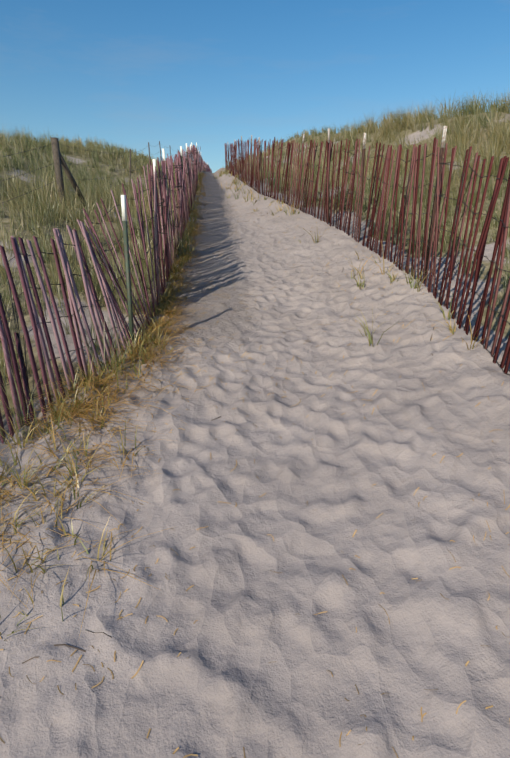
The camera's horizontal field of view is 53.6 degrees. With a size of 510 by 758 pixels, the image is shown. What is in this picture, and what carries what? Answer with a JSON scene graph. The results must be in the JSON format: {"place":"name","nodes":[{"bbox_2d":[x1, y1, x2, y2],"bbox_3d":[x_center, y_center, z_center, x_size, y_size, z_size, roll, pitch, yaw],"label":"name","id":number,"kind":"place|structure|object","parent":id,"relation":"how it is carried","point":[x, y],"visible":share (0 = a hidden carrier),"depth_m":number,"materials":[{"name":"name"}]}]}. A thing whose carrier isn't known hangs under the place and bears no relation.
{"place":"outdoors","nodes":[
{"label":"outdoors","id":0,"kind":"place"},
{"bbox_2d":[0,112,509,757],"bbox_3d":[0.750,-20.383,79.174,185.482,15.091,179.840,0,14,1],"label":"dune","id":1,"kind":"structure","parent":0,"point":[260,646],"depth_m":2.23,"materials":[{"name":"beige sand"}]},
{"bbox_2d":[0,145,211,443],"bbox_3d":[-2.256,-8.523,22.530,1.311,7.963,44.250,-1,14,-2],"label":"fence slats","id":2,"kind":"object","parent":1,"relation":"on","point":[90,296],"visible":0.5,"depth_m":3.60,"materials":[{"name":"brown wood"}]},
{"bbox_2d":[51,137,178,211],"bbox_3d":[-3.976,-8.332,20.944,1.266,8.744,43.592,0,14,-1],"label":"wooden posts","id":3,"kind":"object","parent":1,"relation":"on","point":[58,158],"visible":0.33,"depth_m":8.48,"materials":[{"name":"brown wood"}]},
{"bbox_2d":[0,144,178,202],"bbox_3d":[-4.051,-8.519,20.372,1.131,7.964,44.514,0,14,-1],"label":"old wire fence wires","id":4,"kind":"object","parent":3,"relation":"attached to","point":[67,163],"visible":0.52,"depth_m":8.61,"materials":[{"name":"grey metal"}]},
{"bbox_2d":[121,142,203,345],"bbox_3d":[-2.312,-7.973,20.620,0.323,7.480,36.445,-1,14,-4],"label":"fence posts","id":5,"kind":"object","parent":1,"relation":"on","point":[127,260],"visible":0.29,"depth_m":3.75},
{"bbox_2d":[0,150,208,440],"bbox_3d":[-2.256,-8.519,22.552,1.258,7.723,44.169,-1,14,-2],"label":"sand fence wires","id":6,"kind":"object","parent":5,"relation":"attached to","point":[161,178],"visible":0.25,"depth_m":3.78,"materials":[{"name":"grey metal"}]},
{"bbox_2d":[22,208,433,663],"bbox_3d":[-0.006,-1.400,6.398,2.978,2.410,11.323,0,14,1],"label":"dark twig litter","id":7,"kind":"object","parent":1,"relation":"on","point":[103,632],"visible":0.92,"depth_m":1.69,"materials":[{"name":"brown wood"}]},
{"bbox_2d":[0,167,488,635],"bbox_3d":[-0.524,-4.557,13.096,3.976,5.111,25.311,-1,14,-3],"label":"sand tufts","id":8,"kind":"object","parent":1,"relation":"on","point":[89,405],"visible":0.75,"depth_m":3.08,"materials":[{"name":"yellow plant"}]},
{"bbox_2d":[0,88,509,443],"bbox_3d":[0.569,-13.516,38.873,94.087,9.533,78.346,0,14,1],"label":"dune grass","id":9,"kind":"structure","parent":1,"relation":"on","point":[43,207],"depth_m":9.12,"materials":[{"name":"green plant"}]},
{"bbox_2d":[0,198,509,757],"bbox_3d":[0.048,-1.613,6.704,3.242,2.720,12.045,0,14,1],"label":"dry straw litter","id":10,"kind":"object","parent":1,"relation":"on","point":[206,526],"visible":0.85,"depth_m":2.21,"materials":[{"name":"beige plant"}]},
{"bbox_2d":[224,137,509,373],"bbox_3d":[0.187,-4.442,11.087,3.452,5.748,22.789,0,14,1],"label":"fence slats","id":11,"kind":"object","parent":1,"relation":"on","point":[501,236],"visible":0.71,"depth_m":4.98,"materials":[{"name":"brown wood"}]},
{"bbox_2d":[226,143,509,374],"bbox_3d":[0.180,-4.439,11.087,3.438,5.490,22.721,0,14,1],"label":"sand fence wires","id":12,"kind":"object","parent":11,"relation":"attached to","point":[457,208],"visible":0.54,"depth_m":4.99,"materials":[{"name":"grey metal"}]},
{"bbox_2d":[227,126,509,371],"bbox_3d":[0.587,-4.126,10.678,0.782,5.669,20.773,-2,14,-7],"label":"fence posts","id":13,"kind":"object","parent":1,"relation":"on","point":[440,169],"visible":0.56,"depth_m":6.68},
{"bbox_2d":[0,0,509,172],"label":"sky","id":14,"kind":"structure","parent":0,"point":[210,74],"materials":[{"name":"blue"}]}
]}

